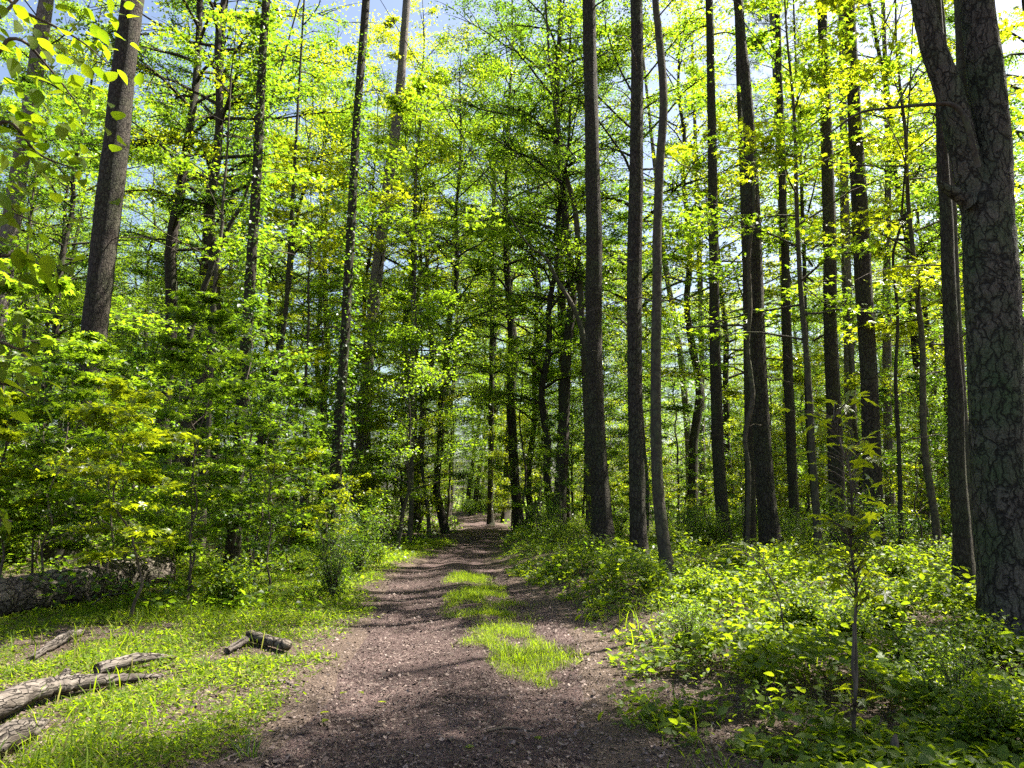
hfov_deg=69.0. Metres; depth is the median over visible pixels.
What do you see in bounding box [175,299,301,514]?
understory tree
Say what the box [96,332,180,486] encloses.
understory tree
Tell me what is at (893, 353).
understory tree
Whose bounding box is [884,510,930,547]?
shrub
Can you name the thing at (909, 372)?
forest tree
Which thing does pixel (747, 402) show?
slim tree
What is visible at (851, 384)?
maple tree
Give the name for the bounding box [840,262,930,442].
forest tree
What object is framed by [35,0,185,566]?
pine tree
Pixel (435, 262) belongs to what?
forest tree
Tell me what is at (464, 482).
understory tree
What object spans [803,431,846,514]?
sapling
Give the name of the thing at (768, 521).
pine tree
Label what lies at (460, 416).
forest tree
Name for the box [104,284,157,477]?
forest tree
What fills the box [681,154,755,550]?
slim tree
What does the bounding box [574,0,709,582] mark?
slim tree
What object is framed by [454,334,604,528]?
understory tree
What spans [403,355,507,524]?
understory tree
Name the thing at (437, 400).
forest tree
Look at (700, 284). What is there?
pale tree
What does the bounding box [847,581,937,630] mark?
weed bush
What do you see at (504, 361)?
forest tree
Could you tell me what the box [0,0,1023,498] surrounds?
sky
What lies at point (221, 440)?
understory tree
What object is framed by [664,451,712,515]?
understory tree
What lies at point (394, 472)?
understory tree
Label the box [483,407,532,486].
understory tree
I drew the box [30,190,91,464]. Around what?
forest tree
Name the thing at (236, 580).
shrub
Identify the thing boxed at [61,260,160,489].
forest tree
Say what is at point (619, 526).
shrub
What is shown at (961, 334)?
slim tree
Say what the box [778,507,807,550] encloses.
shrub
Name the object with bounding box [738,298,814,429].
forest tree
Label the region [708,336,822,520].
understory tree
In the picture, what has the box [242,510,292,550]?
shrub
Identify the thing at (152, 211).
forest tree
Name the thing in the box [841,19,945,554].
slim tree
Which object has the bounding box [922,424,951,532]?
sapling
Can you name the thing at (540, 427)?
forest tree
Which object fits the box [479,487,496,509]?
shrub
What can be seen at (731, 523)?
shrub
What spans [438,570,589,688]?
path grass
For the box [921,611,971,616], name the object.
fallen branch
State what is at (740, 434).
sapling
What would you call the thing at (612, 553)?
weed bush
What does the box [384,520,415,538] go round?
shrub
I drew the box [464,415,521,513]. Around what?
understory tree
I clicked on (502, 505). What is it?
understory tree
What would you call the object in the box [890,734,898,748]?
rock
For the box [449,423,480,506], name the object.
understory tree
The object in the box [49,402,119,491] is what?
sapling
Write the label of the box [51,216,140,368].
forest tree
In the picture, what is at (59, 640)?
rotten wood
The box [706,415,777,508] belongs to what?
understory tree
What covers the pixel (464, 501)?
shrub
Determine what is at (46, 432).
sapling
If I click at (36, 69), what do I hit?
pale tree
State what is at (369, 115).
forest tree
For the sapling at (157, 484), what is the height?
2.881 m
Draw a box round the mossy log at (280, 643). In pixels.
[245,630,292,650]
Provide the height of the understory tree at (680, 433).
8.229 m
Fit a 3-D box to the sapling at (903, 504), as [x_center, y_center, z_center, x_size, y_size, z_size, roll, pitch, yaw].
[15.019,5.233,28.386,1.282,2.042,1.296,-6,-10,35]
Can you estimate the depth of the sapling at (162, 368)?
11.43 m
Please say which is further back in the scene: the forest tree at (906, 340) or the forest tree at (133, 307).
the forest tree at (133, 307)
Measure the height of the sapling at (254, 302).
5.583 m
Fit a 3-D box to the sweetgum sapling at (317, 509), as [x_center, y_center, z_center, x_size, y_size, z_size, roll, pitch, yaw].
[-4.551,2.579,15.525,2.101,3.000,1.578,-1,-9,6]
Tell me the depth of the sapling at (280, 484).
28.61 m
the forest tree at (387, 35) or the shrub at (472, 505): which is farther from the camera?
the shrub at (472, 505)
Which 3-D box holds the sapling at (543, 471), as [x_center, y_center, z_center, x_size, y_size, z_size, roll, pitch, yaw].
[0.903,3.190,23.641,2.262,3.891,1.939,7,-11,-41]
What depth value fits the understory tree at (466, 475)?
87.16 m
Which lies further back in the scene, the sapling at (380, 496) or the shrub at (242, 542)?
the sapling at (380, 496)
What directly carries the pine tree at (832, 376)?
on the ground at (636, 757)
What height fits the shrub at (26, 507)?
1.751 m
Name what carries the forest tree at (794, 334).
on the ground at (636, 757)
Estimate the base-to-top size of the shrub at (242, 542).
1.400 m
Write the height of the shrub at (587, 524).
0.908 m
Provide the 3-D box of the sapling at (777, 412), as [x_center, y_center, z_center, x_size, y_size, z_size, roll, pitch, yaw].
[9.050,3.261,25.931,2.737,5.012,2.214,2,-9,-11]
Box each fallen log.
[0,554,174,616]
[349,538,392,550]
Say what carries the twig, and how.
on the ground at (636, 757)
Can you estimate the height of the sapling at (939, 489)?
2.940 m
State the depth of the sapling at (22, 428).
19.95 m
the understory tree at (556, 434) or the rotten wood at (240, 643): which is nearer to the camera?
the rotten wood at (240, 643)
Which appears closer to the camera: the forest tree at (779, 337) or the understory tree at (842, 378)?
the understory tree at (842, 378)
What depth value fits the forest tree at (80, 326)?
57.04 m
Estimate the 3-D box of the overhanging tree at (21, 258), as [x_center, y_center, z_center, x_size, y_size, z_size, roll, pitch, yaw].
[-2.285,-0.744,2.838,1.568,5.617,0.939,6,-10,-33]
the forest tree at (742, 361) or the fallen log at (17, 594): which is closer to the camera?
the fallen log at (17, 594)
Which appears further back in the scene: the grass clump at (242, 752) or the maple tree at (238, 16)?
the maple tree at (238, 16)
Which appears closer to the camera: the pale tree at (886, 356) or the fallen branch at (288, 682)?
the fallen branch at (288, 682)
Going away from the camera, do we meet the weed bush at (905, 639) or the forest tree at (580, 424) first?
the weed bush at (905, 639)
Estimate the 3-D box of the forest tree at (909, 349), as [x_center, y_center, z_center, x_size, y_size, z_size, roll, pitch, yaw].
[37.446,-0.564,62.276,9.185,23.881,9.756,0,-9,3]
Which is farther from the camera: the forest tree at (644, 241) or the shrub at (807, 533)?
the forest tree at (644, 241)
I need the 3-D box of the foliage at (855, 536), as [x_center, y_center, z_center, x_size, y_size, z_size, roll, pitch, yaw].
[6.132,2.574,13.088,1.620,1.599,1.878,4,-9,-22]
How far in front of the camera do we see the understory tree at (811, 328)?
33.94 m
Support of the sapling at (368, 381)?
on the ground at (636, 757)
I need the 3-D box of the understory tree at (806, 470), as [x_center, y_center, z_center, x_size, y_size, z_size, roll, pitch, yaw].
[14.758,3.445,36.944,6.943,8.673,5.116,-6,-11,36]
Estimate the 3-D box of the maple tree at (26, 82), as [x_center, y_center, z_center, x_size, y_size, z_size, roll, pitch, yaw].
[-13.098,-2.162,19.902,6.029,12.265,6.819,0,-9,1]
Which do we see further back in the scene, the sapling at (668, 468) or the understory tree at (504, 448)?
the understory tree at (504, 448)
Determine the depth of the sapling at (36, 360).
18.14 m
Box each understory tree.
[1,301,73,465]
[7,278,138,486]
[17,295,178,509]
[57,366,143,481]
[60,264,226,489]
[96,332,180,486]
[104,298,223,440]
[104,350,158,492]
[133,300,265,510]
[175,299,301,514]
[198,332,335,526]
[211,397,246,484]
[212,360,275,475]
[213,371,281,468]
[231,343,345,506]
[253,270,387,532]
[262,259,422,525]
[297,404,344,502]
[298,344,408,522]
[316,253,496,537]
[316,283,492,548]
[327,350,468,522]
[328,409,399,505]
[343,368,433,520]
[377,419,424,510]
[388,431,448,496]
[395,415,453,520]
[401,413,485,502]
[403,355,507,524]
[432,461,466,499]
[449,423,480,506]
[451,401,503,511]
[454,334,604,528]
[455,449,475,494]
[456,449,478,494]
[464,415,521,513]
[467,349,554,487]
[471,413,540,498]
[474,462,495,501]
[477,407,542,529]
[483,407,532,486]
[497,429,542,498]
[498,327,614,494]
[503,385,554,485]
[518,316,628,521]
[521,307,664,523]
[524,395,581,480]
[525,390,583,487]
[527,262,695,462]
[554,438,583,518]
[556,425,613,501]
[576,400,648,516]
[606,366,674,479]
[606,437,628,495]
[607,380,684,500]
[608,309,741,528]
[608,422,650,516]
[616,418,683,517]
[645,411,685,501]
[649,371,736,510]
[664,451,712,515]
[664,453,698,507]
[668,368,743,496]
[698,393,744,488]
[699,417,781,530]
[706,367,807,493]
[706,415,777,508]
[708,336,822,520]
[712,431,744,508]
[730,352,822,506]
[730,403,771,488]
[734,411,824,507]
[741,403,826,518]
[756,367,861,523]
[766,294,915,468]
[772,367,880,531]
[772,372,857,517]
[775,379,826,520]
[814,375,895,503]
[826,356,948,503]
[841,94,1023,453]
[842,348,944,517]
[846,340,968,505]
[856,378,913,448]
[857,413,946,517]
[893,292,967,493]
[907,381,968,521]
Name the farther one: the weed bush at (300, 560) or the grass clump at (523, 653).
the weed bush at (300, 560)
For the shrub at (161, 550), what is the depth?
14.63 m
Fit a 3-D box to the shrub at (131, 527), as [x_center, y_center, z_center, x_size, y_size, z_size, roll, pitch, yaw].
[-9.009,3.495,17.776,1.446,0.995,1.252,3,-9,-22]
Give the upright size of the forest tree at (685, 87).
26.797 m
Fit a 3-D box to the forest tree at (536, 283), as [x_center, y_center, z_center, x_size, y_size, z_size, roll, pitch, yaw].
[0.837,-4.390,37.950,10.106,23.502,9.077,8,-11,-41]
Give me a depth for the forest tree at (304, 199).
56.94 m
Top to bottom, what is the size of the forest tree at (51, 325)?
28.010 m
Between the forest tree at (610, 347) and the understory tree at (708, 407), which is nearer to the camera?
the understory tree at (708, 407)
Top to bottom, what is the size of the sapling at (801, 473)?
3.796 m
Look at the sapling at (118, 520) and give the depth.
16.76 m
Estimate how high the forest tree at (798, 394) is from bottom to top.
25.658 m
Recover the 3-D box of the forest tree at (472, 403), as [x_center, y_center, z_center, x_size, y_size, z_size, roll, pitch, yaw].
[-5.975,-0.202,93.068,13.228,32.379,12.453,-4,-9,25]
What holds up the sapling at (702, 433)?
on the ground at (636, 757)
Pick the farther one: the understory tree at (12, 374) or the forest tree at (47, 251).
the forest tree at (47, 251)
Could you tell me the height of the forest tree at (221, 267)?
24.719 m
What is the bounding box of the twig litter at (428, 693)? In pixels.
[1,562,1017,767]
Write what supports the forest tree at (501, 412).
on the ground at (636, 757)
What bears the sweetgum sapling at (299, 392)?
on the ground at (636, 757)
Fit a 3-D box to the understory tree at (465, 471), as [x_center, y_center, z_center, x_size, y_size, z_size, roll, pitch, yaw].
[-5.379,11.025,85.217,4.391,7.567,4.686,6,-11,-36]
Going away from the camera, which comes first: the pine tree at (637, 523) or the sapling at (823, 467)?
the pine tree at (637, 523)
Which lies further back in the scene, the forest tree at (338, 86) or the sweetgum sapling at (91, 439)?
the forest tree at (338, 86)
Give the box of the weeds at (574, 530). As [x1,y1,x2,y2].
[489,513,1023,767]
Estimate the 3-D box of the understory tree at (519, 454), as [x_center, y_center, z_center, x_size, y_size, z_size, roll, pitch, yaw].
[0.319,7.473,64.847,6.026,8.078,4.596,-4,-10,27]
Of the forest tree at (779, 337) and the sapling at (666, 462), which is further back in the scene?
the forest tree at (779, 337)
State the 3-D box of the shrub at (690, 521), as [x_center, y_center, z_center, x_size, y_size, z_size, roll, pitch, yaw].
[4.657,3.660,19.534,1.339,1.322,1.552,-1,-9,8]
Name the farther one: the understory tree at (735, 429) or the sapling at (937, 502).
the understory tree at (735, 429)
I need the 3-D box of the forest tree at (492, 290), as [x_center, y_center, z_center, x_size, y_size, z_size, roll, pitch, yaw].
[-4.263,-5.146,38.594,9.877,25.680,10.491,1,-9,-9]
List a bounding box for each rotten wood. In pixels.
[29,629,84,660]
[224,636,249,652]
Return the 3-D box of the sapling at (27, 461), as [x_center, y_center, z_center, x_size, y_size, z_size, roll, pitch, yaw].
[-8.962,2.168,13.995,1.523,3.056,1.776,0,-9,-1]
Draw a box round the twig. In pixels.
[89,591,176,608]
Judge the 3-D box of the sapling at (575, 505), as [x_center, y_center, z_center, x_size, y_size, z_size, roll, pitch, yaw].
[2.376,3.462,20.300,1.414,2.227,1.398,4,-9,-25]
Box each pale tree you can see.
[0,0,141,357]
[318,0,453,529]
[599,51,700,495]
[643,40,732,524]
[715,0,834,520]
[754,0,916,526]
[762,0,960,545]
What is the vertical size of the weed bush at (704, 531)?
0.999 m
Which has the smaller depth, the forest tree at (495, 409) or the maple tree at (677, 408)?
the maple tree at (677, 408)
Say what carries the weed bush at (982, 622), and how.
on the ground at (636, 757)
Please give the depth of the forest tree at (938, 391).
45.08 m
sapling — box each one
[0,258,138,517]
[0,316,39,502]
[0,342,65,490]
[0,346,71,470]
[0,352,117,571]
[0,362,103,573]
[0,388,66,574]
[0,420,59,523]
[0,423,61,497]
[1,419,90,570]
[19,330,175,565]
[23,450,100,526]
[29,375,176,599]
[38,377,200,621]
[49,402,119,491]
[84,347,199,558]
[84,445,162,557]
[88,444,125,497]
[89,429,126,525]
[96,399,173,550]
[102,289,295,603]
[112,336,254,592]
[117,352,243,580]
[133,488,202,587]
[136,436,226,556]
[139,461,189,539]
[190,289,335,580]
[204,372,328,587]
[220,348,347,556]
[227,383,330,594]
[228,461,277,527]
[245,383,349,563]
[248,438,344,568]
[251,418,308,513]
[269,487,308,538]
[270,461,298,524]
[289,425,372,559]
[292,487,360,570]
[299,403,372,513]
[311,373,406,539]
[340,472,385,543]
[366,464,388,517]
[376,450,414,533]
[395,484,438,536]
[421,471,449,528]
[500,424,568,534]
[533,412,588,533]
[567,470,621,535]
[569,442,583,518]
[608,439,667,522]
[645,435,692,521]
[647,458,685,519]
[663,467,707,534]
[664,469,684,516]
[670,431,714,513]
[680,448,738,535]
[680,478,715,523]
[698,464,739,515]
[712,432,757,534]
[714,542,784,639]
[728,469,756,504]
[733,406,807,510]
[775,390,894,743]
[781,457,828,528]
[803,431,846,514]
[842,422,888,502]
[843,387,927,538]
[879,373,948,559]
[881,418,949,555]
[885,462,951,558]
[895,494,916,536]
[896,428,951,534]
[896,462,951,543]
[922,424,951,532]
[925,429,950,519]
[933,458,951,527]
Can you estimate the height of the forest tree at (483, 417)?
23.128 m
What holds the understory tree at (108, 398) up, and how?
on the ground at (636, 757)
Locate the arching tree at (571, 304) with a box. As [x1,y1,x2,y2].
[380,0,610,530]
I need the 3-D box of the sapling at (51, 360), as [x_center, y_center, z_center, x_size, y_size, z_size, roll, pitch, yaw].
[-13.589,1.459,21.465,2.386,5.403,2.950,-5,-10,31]
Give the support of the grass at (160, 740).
on the ground at (636, 757)
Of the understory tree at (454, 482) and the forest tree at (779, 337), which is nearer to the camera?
the understory tree at (454, 482)
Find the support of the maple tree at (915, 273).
on the ground at (636, 757)
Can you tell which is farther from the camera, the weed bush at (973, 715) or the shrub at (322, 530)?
the shrub at (322, 530)
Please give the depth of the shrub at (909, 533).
17.16 m
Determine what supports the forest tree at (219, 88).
on the ground at (636, 757)
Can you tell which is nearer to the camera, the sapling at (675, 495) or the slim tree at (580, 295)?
the slim tree at (580, 295)
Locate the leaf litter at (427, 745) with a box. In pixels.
[0,558,1023,767]
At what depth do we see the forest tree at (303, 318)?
53.29 m
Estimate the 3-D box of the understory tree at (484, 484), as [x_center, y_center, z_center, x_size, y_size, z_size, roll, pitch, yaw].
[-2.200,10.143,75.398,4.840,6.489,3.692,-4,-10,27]
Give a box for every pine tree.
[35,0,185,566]
[511,45,625,521]
[543,0,651,547]
[604,0,680,569]
[664,0,762,547]
[733,0,801,561]
[772,0,942,558]
[779,1,865,552]
[793,0,1023,657]
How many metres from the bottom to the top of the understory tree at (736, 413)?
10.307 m
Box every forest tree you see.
[0,0,80,350]
[0,0,196,470]
[0,23,126,483]
[0,51,22,289]
[0,55,144,470]
[0,100,52,253]
[0,163,86,456]
[3,81,117,488]
[5,241,77,400]
[6,102,163,469]
[6,204,88,444]
[21,0,407,525]
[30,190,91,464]
[43,232,152,484]
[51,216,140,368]
[53,0,321,508]
[61,116,226,500]
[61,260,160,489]
[78,0,344,515]
[84,78,273,464]
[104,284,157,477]
[108,217,186,488]
[112,255,191,408]
[114,58,300,511]
[125,181,226,464]
[135,180,262,476]
[158,73,300,473]
[179,215,263,490]
[184,27,378,502]
[186,149,335,473]
[193,263,275,415]
[228,89,399,504]
[233,233,314,495]
[235,193,337,498]
[238,201,349,503]
[257,270,311,462]
[259,18,393,503]
[262,63,450,524]
[282,82,459,521]
[295,0,521,530]
[307,233,393,500]
[321,271,386,466]
[334,26,567,533]
[337,63,515,527]
[349,63,504,484]
[349,273,398,491]
[359,126,477,515]
[366,82,525,518]
[371,269,441,509]
[401,3,583,522]
[409,0,700,531]
[417,0,617,527]
[417,320,480,496]
[417,345,459,452]
[418,198,506,511]
[428,347,471,468]
[431,244,507,507]
[435,188,551,511]
[436,196,529,511]
[436,275,505,503]
[439,0,658,522]
[440,317,505,497]
[446,120,620,520]
[449,79,626,522]
[456,238,526,511]
[458,251,537,473]
[479,306,520,503]
[498,276,581,508]
[499,264,557,476]
[504,0,777,531]
[510,0,690,357]
[550,0,796,520]
[551,351,610,500]
[555,242,650,402]
[579,250,685,455]
[602,224,676,439]
[602,273,674,440]
[604,234,694,479]
[604,262,679,432]
[608,317,677,501]
[617,46,822,531]
[642,324,686,458]
[662,346,709,503]
[663,285,743,473]
[678,298,740,510]
[689,289,766,433]
[694,295,781,471]
[696,289,777,503]
[730,334,778,400]
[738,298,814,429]
[741,186,858,523]
[762,0,1023,544]
[766,238,859,425]
[776,307,857,512]
[780,114,940,408]
[780,292,856,512]
[791,287,855,507]
[801,272,856,395]
[808,177,937,496]
[813,255,908,425]
[838,76,1023,416]
[838,99,1023,533]
[838,231,962,511]
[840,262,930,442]
[854,231,945,463]
[856,307,946,462]
[874,132,1023,369]
[881,0,1023,299]
[896,7,1023,309]
[898,251,942,427]
[900,233,964,387]
[901,295,966,476]
[906,215,1022,413]
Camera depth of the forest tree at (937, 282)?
42.28 m
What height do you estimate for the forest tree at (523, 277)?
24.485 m
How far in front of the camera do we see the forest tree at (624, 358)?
83.20 m
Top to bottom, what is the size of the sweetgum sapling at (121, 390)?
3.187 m
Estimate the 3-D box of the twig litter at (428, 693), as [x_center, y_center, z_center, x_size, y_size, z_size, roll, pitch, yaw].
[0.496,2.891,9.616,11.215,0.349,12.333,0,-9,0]
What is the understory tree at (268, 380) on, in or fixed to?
on the ground at (636, 757)
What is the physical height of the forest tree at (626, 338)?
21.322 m
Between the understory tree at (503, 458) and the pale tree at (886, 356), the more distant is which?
the understory tree at (503, 458)
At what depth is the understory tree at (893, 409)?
57.29 m
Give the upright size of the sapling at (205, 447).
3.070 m
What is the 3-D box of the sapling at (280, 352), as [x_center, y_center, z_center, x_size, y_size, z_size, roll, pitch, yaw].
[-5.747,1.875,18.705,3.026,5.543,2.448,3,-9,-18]
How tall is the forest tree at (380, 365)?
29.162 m
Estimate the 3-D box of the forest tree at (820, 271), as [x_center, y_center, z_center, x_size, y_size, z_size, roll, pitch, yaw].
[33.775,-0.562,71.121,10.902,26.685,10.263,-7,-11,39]
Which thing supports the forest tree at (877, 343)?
on the ground at (636, 757)
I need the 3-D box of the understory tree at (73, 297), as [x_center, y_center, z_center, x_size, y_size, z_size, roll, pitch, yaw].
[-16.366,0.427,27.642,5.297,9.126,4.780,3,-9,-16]
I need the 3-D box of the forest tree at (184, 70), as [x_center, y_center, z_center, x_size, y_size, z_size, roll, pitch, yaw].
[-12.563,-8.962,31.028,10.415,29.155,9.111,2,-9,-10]
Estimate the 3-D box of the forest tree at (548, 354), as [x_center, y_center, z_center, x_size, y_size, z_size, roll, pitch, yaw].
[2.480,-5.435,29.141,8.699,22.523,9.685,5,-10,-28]
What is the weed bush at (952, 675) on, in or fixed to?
on the ground at (636, 757)
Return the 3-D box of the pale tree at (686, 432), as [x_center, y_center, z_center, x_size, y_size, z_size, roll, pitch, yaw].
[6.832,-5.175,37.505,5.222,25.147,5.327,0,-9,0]
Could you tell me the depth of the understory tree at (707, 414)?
34.20 m
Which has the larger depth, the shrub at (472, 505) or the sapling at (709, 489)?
the shrub at (472, 505)
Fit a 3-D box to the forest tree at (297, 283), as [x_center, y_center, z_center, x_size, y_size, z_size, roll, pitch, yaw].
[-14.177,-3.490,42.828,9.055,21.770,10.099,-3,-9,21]
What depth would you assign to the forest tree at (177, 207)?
25.58 m
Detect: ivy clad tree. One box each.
[200,0,332,574]
[308,0,399,561]
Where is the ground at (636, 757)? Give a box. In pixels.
[0,497,1023,767]
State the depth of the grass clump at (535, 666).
6.70 m
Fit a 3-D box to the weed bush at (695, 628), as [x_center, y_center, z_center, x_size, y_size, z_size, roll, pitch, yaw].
[1.657,2.260,7.151,0.816,0.562,0.707,-3,-9,18]
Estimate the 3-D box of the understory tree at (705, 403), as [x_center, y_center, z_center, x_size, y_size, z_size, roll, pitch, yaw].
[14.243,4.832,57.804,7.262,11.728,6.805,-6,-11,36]
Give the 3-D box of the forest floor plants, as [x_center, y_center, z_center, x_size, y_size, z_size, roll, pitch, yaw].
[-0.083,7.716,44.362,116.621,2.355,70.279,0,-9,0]
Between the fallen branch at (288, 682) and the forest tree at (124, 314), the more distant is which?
the forest tree at (124, 314)
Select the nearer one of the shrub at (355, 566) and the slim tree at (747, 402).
the shrub at (355, 566)
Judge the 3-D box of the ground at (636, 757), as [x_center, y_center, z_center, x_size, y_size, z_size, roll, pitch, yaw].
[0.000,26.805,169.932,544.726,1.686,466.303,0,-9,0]
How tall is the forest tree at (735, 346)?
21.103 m
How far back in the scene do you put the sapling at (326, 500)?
16.17 m
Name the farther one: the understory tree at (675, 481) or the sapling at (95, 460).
the understory tree at (675, 481)
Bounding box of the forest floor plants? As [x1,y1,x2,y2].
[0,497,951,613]
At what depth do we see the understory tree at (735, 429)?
50.63 m
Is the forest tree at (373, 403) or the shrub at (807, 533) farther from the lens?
the forest tree at (373, 403)
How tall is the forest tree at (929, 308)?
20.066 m
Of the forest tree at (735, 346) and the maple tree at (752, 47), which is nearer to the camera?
the maple tree at (752, 47)
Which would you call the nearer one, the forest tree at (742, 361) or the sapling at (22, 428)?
the sapling at (22, 428)
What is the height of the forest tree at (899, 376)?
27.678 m
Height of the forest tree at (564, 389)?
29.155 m
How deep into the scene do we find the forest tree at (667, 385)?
94.56 m
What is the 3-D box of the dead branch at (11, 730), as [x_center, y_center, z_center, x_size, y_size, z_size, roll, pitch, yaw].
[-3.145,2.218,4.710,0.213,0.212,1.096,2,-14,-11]
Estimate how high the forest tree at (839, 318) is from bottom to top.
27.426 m
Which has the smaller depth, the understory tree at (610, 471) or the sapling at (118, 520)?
the sapling at (118, 520)
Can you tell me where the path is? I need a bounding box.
[259,514,591,767]
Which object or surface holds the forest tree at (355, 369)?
on the ground at (636, 757)
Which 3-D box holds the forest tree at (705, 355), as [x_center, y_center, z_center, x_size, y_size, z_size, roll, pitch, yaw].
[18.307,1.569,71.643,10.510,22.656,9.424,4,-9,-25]
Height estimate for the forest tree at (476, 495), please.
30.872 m
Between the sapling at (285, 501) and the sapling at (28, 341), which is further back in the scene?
the sapling at (285, 501)
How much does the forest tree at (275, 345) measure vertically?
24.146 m
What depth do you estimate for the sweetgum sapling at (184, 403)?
13.61 m
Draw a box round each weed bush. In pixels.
[281,549,318,574]
[365,543,392,562]
[585,543,629,575]
[614,550,670,591]
[642,592,725,646]
[672,562,733,601]
[678,514,728,550]
[704,538,758,573]
[724,626,805,679]
[760,575,839,629]
[798,597,887,644]
[837,614,970,685]
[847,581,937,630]
[877,613,1023,716]
[921,603,1023,672]
[926,667,1023,753]
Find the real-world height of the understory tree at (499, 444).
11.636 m
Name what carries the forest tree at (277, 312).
on the ground at (636, 757)
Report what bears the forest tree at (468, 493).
on the ground at (636, 757)
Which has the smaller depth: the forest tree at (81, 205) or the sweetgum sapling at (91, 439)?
the sweetgum sapling at (91, 439)
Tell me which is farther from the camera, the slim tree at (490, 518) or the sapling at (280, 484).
the slim tree at (490, 518)
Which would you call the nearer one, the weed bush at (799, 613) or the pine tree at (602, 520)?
the weed bush at (799, 613)
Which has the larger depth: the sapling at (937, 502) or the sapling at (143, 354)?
the sapling at (937, 502)
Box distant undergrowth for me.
[2,438,951,540]
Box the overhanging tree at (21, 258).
[0,0,143,533]
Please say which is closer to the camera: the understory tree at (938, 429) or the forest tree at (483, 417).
the understory tree at (938, 429)
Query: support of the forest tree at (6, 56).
on the ground at (636, 757)
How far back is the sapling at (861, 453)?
27.22 m
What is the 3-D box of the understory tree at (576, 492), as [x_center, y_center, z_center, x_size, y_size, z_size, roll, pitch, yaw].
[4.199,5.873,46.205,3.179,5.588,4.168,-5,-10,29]
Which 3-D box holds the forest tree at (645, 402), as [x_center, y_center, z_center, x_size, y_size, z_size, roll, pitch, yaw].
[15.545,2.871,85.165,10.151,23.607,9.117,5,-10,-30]
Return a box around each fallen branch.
[271,679,295,688]
[486,726,534,732]
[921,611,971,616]
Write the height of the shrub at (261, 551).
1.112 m
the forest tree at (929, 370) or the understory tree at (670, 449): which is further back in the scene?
the forest tree at (929, 370)
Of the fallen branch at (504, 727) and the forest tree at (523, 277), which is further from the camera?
the forest tree at (523, 277)
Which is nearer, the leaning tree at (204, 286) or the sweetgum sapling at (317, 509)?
the sweetgum sapling at (317, 509)
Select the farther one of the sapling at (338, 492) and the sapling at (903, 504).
the sapling at (903, 504)
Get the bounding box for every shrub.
[0,518,51,564]
[1,481,49,542]
[109,519,145,546]
[141,531,206,569]
[150,503,210,561]
[189,554,286,607]
[202,504,264,554]
[241,523,285,568]
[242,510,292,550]
[291,518,387,600]
[298,492,325,544]
[323,501,401,571]
[340,516,379,538]
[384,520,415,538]
[455,496,472,509]
[457,497,485,514]
[470,499,486,511]
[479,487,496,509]
[521,494,569,539]
[529,515,576,547]
[577,515,591,532]
[612,502,628,537]
[649,509,678,533]
[668,499,708,545]
[677,504,744,550]
[713,514,743,535]
[730,499,757,535]
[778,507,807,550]
[780,508,843,557]
[782,523,827,543]
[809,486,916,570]
[868,543,928,579]
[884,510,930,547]
[885,511,914,540]
[885,512,931,557]
[918,535,951,569]
[930,514,951,537]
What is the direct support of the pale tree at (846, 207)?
on the ground at (636, 757)
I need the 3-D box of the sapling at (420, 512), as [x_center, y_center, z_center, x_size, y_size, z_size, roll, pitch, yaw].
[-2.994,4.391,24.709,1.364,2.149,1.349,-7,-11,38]
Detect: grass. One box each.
[0,516,457,767]
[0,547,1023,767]
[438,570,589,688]
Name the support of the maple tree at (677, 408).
on the ground at (636, 757)
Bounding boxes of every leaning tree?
[163,0,299,531]
[243,0,342,540]
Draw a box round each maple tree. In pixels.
[0,74,174,466]
[41,0,384,547]
[193,130,422,536]
[282,66,537,542]
[548,179,742,534]
[602,0,850,374]
[602,113,838,401]
[620,0,1021,557]
[671,0,1023,565]
[708,99,1023,536]
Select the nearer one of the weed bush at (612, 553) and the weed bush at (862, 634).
the weed bush at (862, 634)
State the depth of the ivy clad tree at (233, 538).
15.18 m
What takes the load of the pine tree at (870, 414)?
on the ground at (636, 757)
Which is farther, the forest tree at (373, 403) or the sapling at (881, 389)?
the forest tree at (373, 403)
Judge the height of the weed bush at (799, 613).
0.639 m
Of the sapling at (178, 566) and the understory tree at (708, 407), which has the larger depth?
the understory tree at (708, 407)
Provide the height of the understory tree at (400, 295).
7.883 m
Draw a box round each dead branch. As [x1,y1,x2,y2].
[0,652,176,718]
[0,717,49,756]
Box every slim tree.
[445,98,551,525]
[476,0,624,533]
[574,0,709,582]
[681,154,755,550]
[715,0,800,546]
[717,0,895,503]
[722,30,814,553]
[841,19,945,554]
[855,0,1022,587]
[914,0,975,562]
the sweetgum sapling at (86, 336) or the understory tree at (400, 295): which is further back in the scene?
the understory tree at (400, 295)
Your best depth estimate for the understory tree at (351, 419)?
41.72 m
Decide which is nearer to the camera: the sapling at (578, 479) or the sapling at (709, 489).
the sapling at (709, 489)
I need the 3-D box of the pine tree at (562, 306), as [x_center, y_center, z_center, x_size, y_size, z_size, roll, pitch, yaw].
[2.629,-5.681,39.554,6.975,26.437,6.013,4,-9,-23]
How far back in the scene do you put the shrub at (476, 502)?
64.94 m
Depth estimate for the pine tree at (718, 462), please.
20.52 m
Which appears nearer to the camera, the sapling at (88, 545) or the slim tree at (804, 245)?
the sapling at (88, 545)
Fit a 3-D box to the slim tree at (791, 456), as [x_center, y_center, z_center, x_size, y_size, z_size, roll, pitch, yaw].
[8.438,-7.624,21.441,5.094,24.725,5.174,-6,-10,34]
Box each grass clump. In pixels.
[228,729,273,759]
[504,642,536,663]
[519,659,545,671]
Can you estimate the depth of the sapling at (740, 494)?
27.25 m
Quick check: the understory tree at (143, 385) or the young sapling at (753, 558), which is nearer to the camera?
the young sapling at (753, 558)
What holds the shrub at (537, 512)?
on the ground at (636, 757)
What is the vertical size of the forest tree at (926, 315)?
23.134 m

